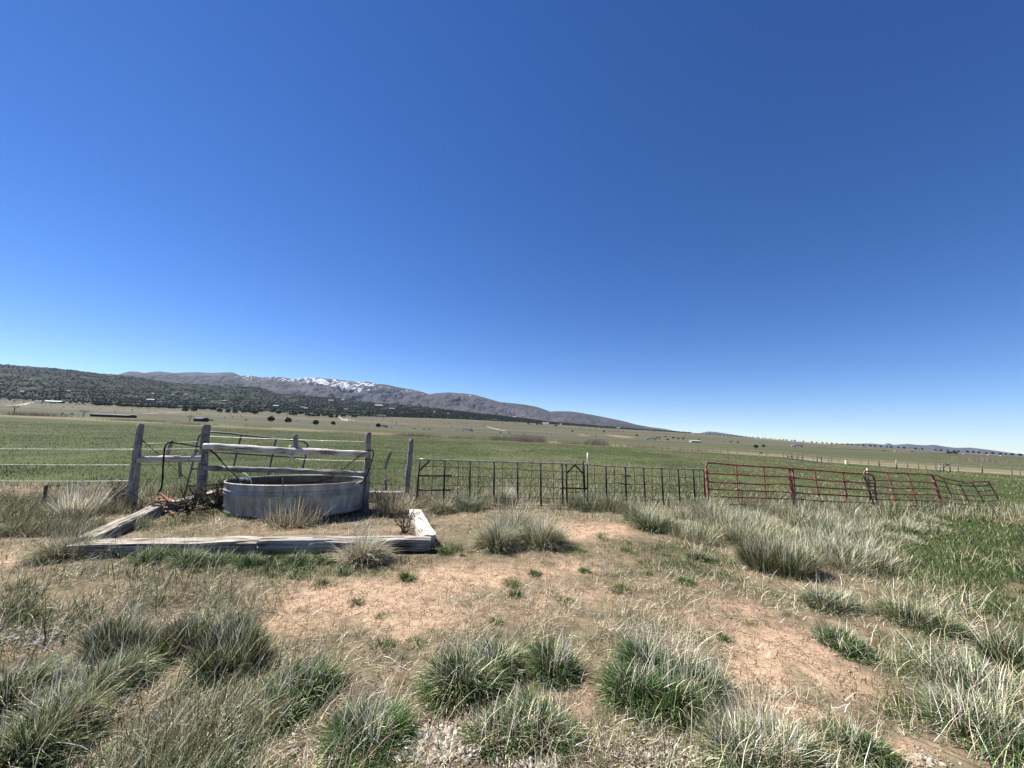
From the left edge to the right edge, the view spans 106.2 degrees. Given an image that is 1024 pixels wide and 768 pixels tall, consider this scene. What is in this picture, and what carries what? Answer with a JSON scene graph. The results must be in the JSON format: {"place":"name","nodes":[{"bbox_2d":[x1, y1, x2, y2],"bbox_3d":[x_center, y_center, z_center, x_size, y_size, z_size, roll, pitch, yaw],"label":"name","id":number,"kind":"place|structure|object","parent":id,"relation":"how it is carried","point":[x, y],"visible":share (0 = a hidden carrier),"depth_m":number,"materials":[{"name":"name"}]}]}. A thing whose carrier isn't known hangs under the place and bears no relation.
{"place":"outdoors","nodes":[
{"label":"outdoors","id":0,"kind":"place"},
{"bbox_2d":[0,365,516,419],"bbox_3d":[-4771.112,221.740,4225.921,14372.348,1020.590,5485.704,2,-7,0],"label":"hills","id":1,"kind":"structure","parent":0,"point":[47,376],"depth_m":2979.99,"materials":[{"name":"plant"}]},
{"bbox_2d":[0,364,690,432],"bbox_3d":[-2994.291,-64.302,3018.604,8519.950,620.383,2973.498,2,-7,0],"label":"juniper forest","id":2,"kind":"object","parent":1,"relation":"on","point":[425,414],"visible":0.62,"depth_m":2434.44,"materials":[{"name":"plant"}]},
{"bbox_2d":[116,371,672,430],"bbox_3d":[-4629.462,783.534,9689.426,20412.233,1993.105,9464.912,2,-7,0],"label":"mountain","id":3,"kind":"structure","parent":0,"point":[365,391],"depth_m":8428.94,"materials":[{"name":"stone"}]},
{"bbox_2d":[0,408,1007,456],"bbox_3d":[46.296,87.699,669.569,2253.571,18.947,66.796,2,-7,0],"label":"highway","id":4,"kind":"structure","parent":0,"point":[469,431],"depth_m":639.38,"materials":[{"name":"asphalt"}]},
{"bbox_2d":[0,407,1018,456],"bbox_3d":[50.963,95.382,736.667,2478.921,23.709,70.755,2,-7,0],"label":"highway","id":5,"kind":"structure","parent":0,"point":[483,430],"depth_m":704.74,"materials":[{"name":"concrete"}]},
{"bbox_2d":[0,400,1023,767],"bbox_3d":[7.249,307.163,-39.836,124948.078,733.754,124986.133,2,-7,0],"label":"ground","id":6,"kind":"structure","parent":0,"point":[394,590],"depth_m":4.55,"materials":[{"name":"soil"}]},
{"bbox_2d":[0,636,96,718],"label":"grass tussock","id":7,"kind":"object","parent":6,"relation":"on","point":[8,686],"depth_m":2.33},
{"bbox_2d":[7,514,120,566],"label":"grass tussock","id":8,"kind":"object","parent":6,"relation":"on","point":[54,550],"depth_m":4.48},
{"bbox_2d":[0,651,135,767],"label":"grass tussock","id":9,"kind":"object","parent":6,"relation":"on","point":[33,717],"depth_m":1.99,"materials":[{"name":"plant"}]},
{"bbox_2d":[17,476,132,519],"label":"dry weed","id":10,"kind":"object","parent":6,"relation":"on","point":[67,501],"visible":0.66,"depth_m":6.52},
{"bbox_2d":[0,479,169,537],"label":"rough grass","id":11,"kind":"structure","parent":6,"relation":"on","point":[9,508],"depth_m":6.05,"materials":[{"name":"plant"}]},
{"bbox_2d":[21,629,180,706],"bbox_3d":[-2.573,1.772,2.447,0.741,0.438,0.721,2,-7,0],"label":"grass tussock","id":12,"kind":"object","parent":6,"relation":"on","point":[137,665],"depth_m":2.45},
{"bbox_2d":[90,413,136,417],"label":"long shed","id":13,"kind":"structure","parent":6,"relation":"on","point":[113,415],"depth_m":353.22,"materials":[{"name":"grey metal"}]},
{"bbox_2d":[85,478,142,503],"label":"dead shrub","id":14,"kind":"object","parent":6,"relation":"on","point":[117,492],"visible":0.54,"depth_m":7.33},
{"bbox_2d":[78,505,163,540],"bbox_3d":[-5.894,2.134,5.899,0.207,0.182,2.235,6,-8,-25],"label":"timber","id":15,"kind":"object","parent":6,"relation":"on","point":[107,530],"visible":0.72,"depth_m":5.68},
{"bbox_2d":[58,589,197,668],"bbox_3d":[-2.714,1.791,2.776,0.964,0.503,0.706,2,-7,0],"label":"grass tussock","id":16,"kind":"object","parent":6,"relation":"on","point":[107,633],"depth_m":2.74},
{"bbox_2d":[88,531,182,561],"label":"grass tussock","id":17,"kind":"object","parent":6,"relation":"on","point":[114,553],"depth_m":4.57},
{"bbox_2d":[124,535,173,565],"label":"grass tussock","id":18,"kind":"object","parent":6,"relation":"on","point":[146,552],"depth_m":4.48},
{"bbox_2d":[75,695,229,767],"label":"dry brush","id":19,"kind":"object","parent":6,"relation":"on","point":[147,732],"visible":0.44,"depth_m":1.94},
{"bbox_2d":[63,536,261,557],"bbox_3d":[-4.302,2.052,4.846,2.018,0.185,0.321,4,-8,-12],"label":"timber","id":20,"kind":"object","parent":6,"relation":"on","point":[240,543],"visible":0.69,"depth_m":4.79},
{"bbox_2d":[156,479,219,510],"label":"dead shrub","id":21,"kind":"object","parent":6,"relation":"on","point":[185,506],"visible":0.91,"depth_m":7.20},
{"bbox_2d":[161,537,217,567],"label":"grass tussock","id":22,"kind":"object","parent":6,"relation":"on","point":[184,553],"depth_m":4.48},
{"bbox_2d":[164,489,220,509],"bbox_3d":[-6.576,2.414,8.217,0.186,0.186,2.133,3,-8,-10],"label":"timber","id":23,"kind":"object","parent":6,"relation":"on","point":[178,502],"visible":0.22,"depth_m":7.33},
{"bbox_2d":[90,676,296,767],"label":"dry brush","id":24,"kind":"object","parent":6,"relation":"on","point":[204,729],"visible":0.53,"depth_m":2.02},
{"bbox_2d":[0,424,413,512],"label":"rail fence","id":25,"kind":"object","parent":6,"relation":"on","point":[201,459],"visible":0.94,"depth_m":7.76,"materials":[{"name":"grey wood"}]},
{"bbox_2d":[159,442,241,491],"bbox_3d":[-5.972,1.622,7.464,1.709,0.925,0.699,2,-7,0],"label":"hose","id":26,"kind":"object","parent":25,"relation":"hanging from","point":[223,463],"visible":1,"depth_m":7.47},
{"bbox_2d":[184,474,244,510],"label":"dead shrub","id":27,"kind":"object","parent":6,"relation":"on","point":[220,487],"visible":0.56,"depth_m":7.50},
{"bbox_2d":[150,591,285,688],"bbox_3d":[-2.169,1.814,2.772,1.112,0.502,0.724,0,-8,19],"label":"grass tussock","id":28,"kind":"object","parent":6,"relation":"on","point":[214,640],"depth_m":2.74,"materials":[{"name":"plant"}]},
{"bbox_2d":[192,542,267,568],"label":"grass tussock","id":29,"kind":"object","parent":6,"relation":"on","point":[243,560],"depth_m":4.57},
{"bbox_2d":[182,431,308,497],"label":"leaning gate","id":30,"kind":"structure","parent":6,"relation":"on","point":[196,450],"depth_m":8.66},
{"bbox_2d":[232,637,350,741],"bbox_3d":[-1.332,1.833,2.360,0.633,0.333,0.812,2,-7,0],"label":"grass tussock","id":31,"kind":"object","parent":6,"relation":"on","point":[305,689],"depth_m":2.35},
{"bbox_2d":[222,475,364,517],"bbox_3d":[-4.269,2.176,7.622,2.647,0.565,1.779,1,-7,0],"label":"stock tank","id":32,"kind":"object","parent":6,"relation":"on","point":[246,498],"visible":0.91,"depth_m":6.96,"materials":[{"name":"metal"}]},
{"bbox_2d":[252,484,346,530],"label":"dry weed","id":33,"kind":"object","parent":6,"relation":"on","point":[282,520],"visible":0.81,"depth_m":6.51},
{"bbox_2d":[274,548,334,567],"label":"grass tussock","id":34,"kind":"object","parent":6,"relation":"on","point":[298,556],"depth_m":4.68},
{"bbox_2d":[256,536,430,553],"bbox_3d":[-2.209,2.166,5.201,2.176,0.199,0.273,3,-7,-9],"label":"timber","id":35,"kind":"object","parent":6,"relation":"on","point":[296,544],"visible":0.76,"depth_m":5.07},
{"bbox_2d":[320,517,406,574],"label":"grass tussock","id":36,"kind":"object","parent":6,"relation":"on","point":[365,552],"depth_m":4.78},
{"bbox_2d":[303,667,427,767],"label":"grass tussock","id":37,"kind":"object","parent":6,"relation":"on","point":[372,727],"depth_m":2.01,"materials":[{"name":"plant"}]},
{"bbox_2d":[366,634,398,655],"bbox_3d":[-0.984,1.967,2.921,0.290,0.118,0.294,2,-7,0],"label":"grass sprout","id":38,"kind":"object","parent":6,"relation":"on","point":[388,644],"depth_m":2.92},
{"bbox_2d":[367,485,401,507],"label":"dead shrub","id":39,"kind":"object","parent":6,"relation":"on","point":[377,502],"visible":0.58,"depth_m":7.97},
{"bbox_2d":[358,486,421,518],"bbox_3d":[-2.398,2.379,7.789,1.428,0.964,1.501,8,-9,-37],"label":"dry brush","id":40,"kind":"object","parent":6,"relation":"on","point":[399,508],"visible":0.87,"depth_m":7.63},
{"bbox_2d":[390,508,420,532],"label":"dead shrub","id":41,"kind":"object","parent":6,"relation":"on","point":[406,526],"visible":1,"depth_m":6.28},
{"bbox_2d":[395,569,419,583],"bbox_3d":[-1.175,2.126,4.276,0.316,0.176,0.337,2,-7,0],"label":"grass sprout","id":42,"kind":"object","parent":6,"relation":"on","point":[405,576],"depth_m":4.28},
{"bbox_2d":[400,480,442,507],"bbox_3d":[-2.105,2.475,8.612,1.258,0.830,1.233,2,-7,0],"label":"dry brush","id":43,"kind":"object","parent":6,"relation":"on","point":[425,500],"visible":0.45,"depth_m":8.53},
{"bbox_2d":[409,509,435,545],"bbox_3d":[-1.518,2.346,6.386,0.230,0.205,1.784,5,-8,-20],"label":"timber","id":44,"kind":"object","parent":6,"relation":"on","point":[421,525],"visible":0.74,"depth_m":6.08,"materials":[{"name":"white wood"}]},
{"bbox_2d":[419,488,460,515],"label":"grass tussock","id":45,"kind":"object","parent":6,"relation":"on","point":[439,505],"depth_m":7.88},
{"bbox_2d":[446,485,488,513],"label":"grass tussock","id":46,"kind":"object","parent":6,"relation":"on","point":[471,505],"depth_m":8.25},
{"bbox_2d":[406,625,539,722],"bbox_3d":[-0.206,1.874,2.621,1.033,0.396,0.720,7,-9,-33],"label":"grass tussock","id":47,"kind":"object","parent":6,"relation":"on","point":[469,672],"depth_m":2.49,"materials":[{"name":"plant"}]},
{"bbox_2d":[0,615,961,767],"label":"gravel","id":48,"kind":"structure","parent":6,"relation":"on","point":[449,739],"depth_m":2.03,"materials":[{"name":"gravel"}]},
{"bbox_2d":[0,400,999,454],"bbox_3d":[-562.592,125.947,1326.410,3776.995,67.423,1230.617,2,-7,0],"label":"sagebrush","id":49,"kind":"object","parent":6,"relation":"on","point":[376,417],"visible":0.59,"depth_m":1278.74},
{"bbox_2d":[488,478,523,503],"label":"grass tussock","id":50,"kind":"object","parent":6,"relation":"on","point":[507,492],"depth_m":9.34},
{"bbox_2d":[4,519,1013,767],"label":"soil clods","id":51,"kind":"object","parent":6,"relation":"on","point":[600,629],"visible":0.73,"depth_m":3.35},
{"bbox_2d":[0,410,1022,462],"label":"willow brush","id":52,"kind":"object","parent":6,"relation":"on","point":[542,440],"visible":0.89,"depth_m":123.23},
{"bbox_2d":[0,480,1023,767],"bbox_3d":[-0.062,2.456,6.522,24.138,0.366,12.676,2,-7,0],"label":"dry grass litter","id":53,"kind":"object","parent":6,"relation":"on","point":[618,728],"visible":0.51,"depth_m":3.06,"materials":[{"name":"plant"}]},
{"bbox_2d":[0,541,1023,767],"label":"mixed grass","id":54,"kind":"structure","parent":6,"relation":"on","point":[224,751],"depth_m":2.33,"materials":[{"name":"plant"}]},
{"bbox_2d":[453,673,589,767],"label":"grass tussock","id":55,"kind":"object","parent":6,"relation":"on","point":[526,703],"depth_m":2.12,"materials":[{"name":"plant"}]},
{"bbox_2d":[465,485,581,554],"bbox_3d":[0.157,2.199,6.236,1.884,1.108,2.140,2,-7,0],"label":"grass tussock","id":56,"kind":"object","parent":6,"relation":"on","point":[509,534],"depth_m":5.77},
{"bbox_2d":[514,626,589,691],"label":"grass tussock","id":57,"kind":"object","parent":6,"relation":"on","point":[547,654],"depth_m":2.70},
{"bbox_2d":[587,453,587,500],"bbox_3d":[1.819,2.334,9.262,0.048,1.338,0.031,2,-7,0],"label":"steel post","id":58,"kind":"object","parent":6,"relation":"on","point":[587,475],"visible":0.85,"depth_m":9.26,"materials":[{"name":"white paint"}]},
{"bbox_2d":[416,458,586,506],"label":"pipe gate","id":59,"kind":"structure","parent":58,"relation":"attached to","point":[517,486],"depth_m":8.90,"materials":[{"name":"metal"}]},
{"bbox_2d":[584,463,705,505],"bbox_3d":[3.505,2.586,9.813,3.745,1.049,0.081,5,-8,-19],"label":"fence","id":60,"kind":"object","parent":58,"relation":"attached to","point":[644,475],"depth_m":9.82,"materials":[{"name":"metal"}]},
{"bbox_2d":[565,489,635,514],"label":"grass tussock","id":61,"kind":"object","parent":6,"relation":"on","point":[591,505],"depth_m":8.88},
{"bbox_2d":[607,578,638,595],"bbox_3d":[1.214,2.207,4.220,0.378,0.198,0.407,7,-9,-31],"label":"grass sprout","id":62,"kind":"object","parent":6,"relation":"on","point":[619,586],"depth_m":4.23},
{"bbox_2d":[609,490,685,534],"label":"grass tussock","id":63,"kind":"object","parent":6,"relation":"on","point":[645,520],"depth_m":7.21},
{"bbox_2d":[583,617,744,738],"bbox_3d":[1.010,1.923,2.580,0.971,0.410,1.010,-3,-9,34],"label":"grass tussock","id":64,"kind":"object","parent":6,"relation":"on","point":[641,667],"depth_m":2.49,"materials":[{"name":"plant"}]},
{"bbox_2d":[618,600,721,665],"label":"dry weed","id":65,"kind":"object","parent":6,"relation":"on","point":[655,634],"visible":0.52,"depth_m":3.03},
{"bbox_2d":[667,521,697,539],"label":"grass tussock","id":66,"kind":"object","parent":6,"relation":"on","point":[676,531],"depth_m":6.61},
{"bbox_2d":[668,490,697,519],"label":"grass tussock","id":67,"kind":"object","parent":6,"relation":"on","point":[681,513],"depth_m":8.30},
{"bbox_2d":[672,573,696,586],"bbox_3d":[2.022,2.271,4.483,0.365,0.197,0.372,2,-7,0],"label":"grass sprout","id":68,"kind":"object","parent":6,"relation":"on","point":[682,579],"depth_m":4.49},
{"bbox_2d":[682,544,715,561],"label":"grass tussock","id":69,"kind":"object","parent":6,"relation":"on","point":[697,554],"depth_m":5.45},
{"bbox_2d":[678,515,728,545],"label":"grass tussock","id":70,"kind":"object","parent":6,"relation":"on","point":[704,536],"depth_m":6.36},
{"bbox_2d":[688,496,736,528],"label":"grass tussock","id":71,"kind":"object","parent":6,"relation":"on","point":[711,520],"depth_m":7.52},
{"bbox_2d":[692,513,736,540],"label":"grass tussock","id":72,"kind":"object","parent":6,"relation":"on","point":[715,529],"depth_m":6.81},
{"bbox_2d":[704,501,745,530],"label":"grass tussock","id":73,"kind":"object","parent":6,"relation":"on","point":[724,515],"depth_m":7.55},
{"bbox_2d":[703,504,768,542],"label":"grass tussock","id":74,"kind":"object","parent":6,"relation":"on","point":[728,527],"depth_m":6.59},
{"bbox_2d":[716,506,770,546],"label":"grass tussock","id":75,"kind":"object","parent":6,"relation":"on","point":[736,536],"depth_m":6.37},
{"bbox_2d":[705,462,796,505],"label":"tube gate","id":76,"kind":"structure","parent":6,"relation":"on","point":[707,481],"depth_m":10.10,"materials":[{"name":"metal"}]},
{"bbox_2d":[730,504,782,534],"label":"grass tussock","id":77,"kind":"object","parent":6,"relation":"on","point":[746,519],"depth_m":7.00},
{"bbox_2d":[682,674,839,767],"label":"grass tussock","id":78,"kind":"object","parent":6,"relation":"on","point":[724,732],"depth_m":2.03,"materials":[{"name":"plant"}]},
{"bbox_2d":[705,668,827,761],"bbox_3d":[1.423,1.887,2.173,0.672,0.340,0.688,2,-7,0],"label":"dry weed","id":79,"kind":"object","parent":6,"relation":"on","point":[762,714],"visible":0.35,"depth_m":2.30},
{"bbox_2d":[736,510,807,546],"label":"grass tussock","id":80,"kind":"object","parent":6,"relation":"on","point":[768,530],"depth_m":6.37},
{"bbox_2d":[537,439,1020,474],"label":"wire fence","id":81,"kind":"object","parent":6,"relation":"on","point":[982,469],"visible":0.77,"depth_m":63.87,"materials":[{"name":"metal"}]},
{"bbox_2d":[728,527,833,581],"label":"grass tussock","id":82,"kind":"object","parent":6,"relation":"on","point":[761,555],"depth_m":4.97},
{"bbox_2d":[744,520,823,559],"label":"grass tussock","id":83,"kind":"object","parent":6,"relation":"on","point":[778,538],"depth_m":5.64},
{"bbox_2d":[765,494,815,517],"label":"grass tussock","id":84,"kind":"object","parent":6,"relation":"on","point":[787,508],"depth_m":8.95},
{"bbox_2d":[776,503,817,527],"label":"grass tussock","id":85,"kind":"object","parent":6,"relation":"on","point":[793,519],"depth_m":7.94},
{"bbox_2d":[762,524,852,565],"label":"grass tussock","id":86,"kind":"object","parent":6,"relation":"on","point":[811,547],"depth_m":5.53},
{"bbox_2d":[783,497,837,523],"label":"grass tussock","id":87,"kind":"object","parent":6,"relation":"on","point":[808,516],"depth_m":8.37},
{"bbox_2d":[795,519,836,545],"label":"grass tussock","id":88,"kind":"object","parent":6,"relation":"on","point":[808,529],"depth_m":6.76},
{"bbox_2d":[799,504,849,525],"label":"grass tussock","id":89,"kind":"object","parent":6,"relation":"on","point":[831,518],"depth_m":8.54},
{"bbox_2d":[779,518,870,569],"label":"grass tussock","id":90,"kind":"object","parent":6,"relation":"on","point":[826,549],"depth_m":5.49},
{"bbox_2d":[787,570,872,619],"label":"grass tussock","id":91,"kind":"object","parent":6,"relation":"on","point":[834,599],"depth_m":3.96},
{"bbox_2d":[788,467,877,509],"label":"tube gate","id":92,"kind":"structure","parent":6,"relation":"on","point":[792,492],"depth_m":10.41,"materials":[{"name":"metal"}]},
{"bbox_2d":[800,505,871,539],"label":"grass tussock","id":93,"kind":"object","parent":6,"relation":"on","point":[832,527],"depth_m":7.02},
{"bbox_2d":[788,517,883,551],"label":"grass tussock","id":94,"kind":"object","parent":6,"relation":"on","point":[832,539],"depth_m":6.23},
{"bbox_2d":[794,519,879,564],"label":"grass tussock","id":95,"kind":"object","parent":6,"relation":"on","point":[838,544],"depth_m":5.54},
{"bbox_2d":[814,498,872,520],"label":"grass tussock","id":96,"kind":"object","parent":6,"relation":"on","point":[844,511],"depth_m":8.98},
{"bbox_2d":[808,512,879,542],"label":"grass tussock","id":97,"kind":"object","parent":6,"relation":"on","point":[839,528],"depth_m":6.97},
{"bbox_2d":[807,612,887,666],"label":"grass tussock","id":98,"kind":"object","parent":6,"relation":"on","point":[836,636],"depth_m":3.16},
{"bbox_2d":[814,533,886,578],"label":"grass tussock","id":99,"kind":"object","parent":6,"relation":"on","point":[845,565],"depth_m":5.09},
{"bbox_2d":[810,529,896,570],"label":"grass tussock","id":100,"kind":"object","parent":6,"relation":"on","point":[850,548],"depth_m":5.49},
{"bbox_2d":[836,508,886,530],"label":"grass tussock","id":101,"kind":"object","parent":6,"relation":"on","point":[861,522],"depth_m":8.07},
{"bbox_2d":[811,700,914,767],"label":"grass tussock","id":102,"kind":"object","parent":6,"relation":"on","point":[863,735],"depth_m":2.11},
{"bbox_2d":[825,517,904,570],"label":"grass tussock","id":103,"kind":"object","parent":6,"relation":"on","point":[869,549],"depth_m":5.35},
{"bbox_2d":[827,521,915,556],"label":"grass tussock","id":104,"kind":"object","parent":6,"relation":"on","point":[873,544],"depth_m":6.21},
{"bbox_2d":[839,511,906,542],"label":"grass tussock","id":105,"kind":"object","parent":6,"relation":"on","point":[873,528],"depth_m":7.11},
{"bbox_2d":[842,537,914,577],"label":"grass tussock","id":106,"kind":"object","parent":6,"relation":"on","point":[883,560],"depth_m":5.15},
{"bbox_2d":[869,543,928,563],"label":"grass tussock","id":107,"kind":"object","parent":6,"relation":"on","point":[897,552],"depth_m":5.83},
{"bbox_2d":[863,470,943,507],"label":"tube gate","id":108,"kind":"structure","parent":6,"relation":"on","point":[912,488],"depth_m":10.91,"materials":[{"name":"metal"}]},
{"bbox_2d":[884,520,925,532],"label":"grass tussock","id":109,"kind":"object","parent":6,"relation":"on","point":[904,527],"depth_m":7.79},
{"bbox_2d":[862,586,979,643],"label":"grass tussock","id":110,"kind":"object","parent":6,"relation":"on","point":[913,614],"depth_m":3.62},
{"bbox_2d":[880,627,1023,712],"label":"grass clump","id":111,"kind":"object","parent":6,"relation":"on","point":[970,677],"visible":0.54,"depth_m":2.69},
{"bbox_2d":[893,656,1023,767],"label":"grass tussock","id":112,"kind":"object","parent":6,"relation":"on","point":[940,702],"depth_m":2.27,"materials":[{"name":"plant"}]},
{"bbox_2d":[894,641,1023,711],"bbox_3d":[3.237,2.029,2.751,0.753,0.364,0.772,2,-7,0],"label":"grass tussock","id":113,"kind":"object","parent":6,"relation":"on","point":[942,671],"depth_m":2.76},
{"bbox_2d":[933,474,1002,506],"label":"tube gate","id":114,"kind":"structure","parent":6,"relation":"on","point":[974,486],"depth_m":11.73,"materials":[{"name":"metal"}]},
{"bbox_2d":[953,604,1023,677],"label":"grass tussock","id":115,"kind":"object","parent":6,"relation":"on","point":[1006,647],"depth_m":3.03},
{"bbox_2d":[0,475,1023,767],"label":"short grass","id":116,"kind":"structure","parent":0,"point":[988,531],"depth_m":5.17,"materials":[{"name":"plant"}]},
{"bbox_2d":[0,421,1023,513],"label":"field grass","id":117,"kind":"structure","parent":0,"point":[461,478],"depth_m":17.19,"materials":[{"name":"plant"}]},
{"bbox_2d":[0,0,1023,453],"label":"sky","id":118,"kind":"structure","parent":0,"point":[798,220],"materials":[{"name":"blue"}]},
{"bbox_2d":[9,475,1023,525],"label":"fence line grass","id":119,"kind":"structure","parent":0,"point":[1018,512],"depth_m":9.60,"materials":[{"name":"plant"}]},
{"bbox_2d":[725,452,1023,474],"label":"dirt track","id":120,"kind":"structure","parent":0,"point":[880,465],"depth_m":65.13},
{"bbox_2d":[839,443,1023,455],"bbox_3d":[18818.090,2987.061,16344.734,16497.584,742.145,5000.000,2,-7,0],"label":"mesa","id":121,"kind":"structure","parent":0,"point":[930,447],"depth_m":15499.72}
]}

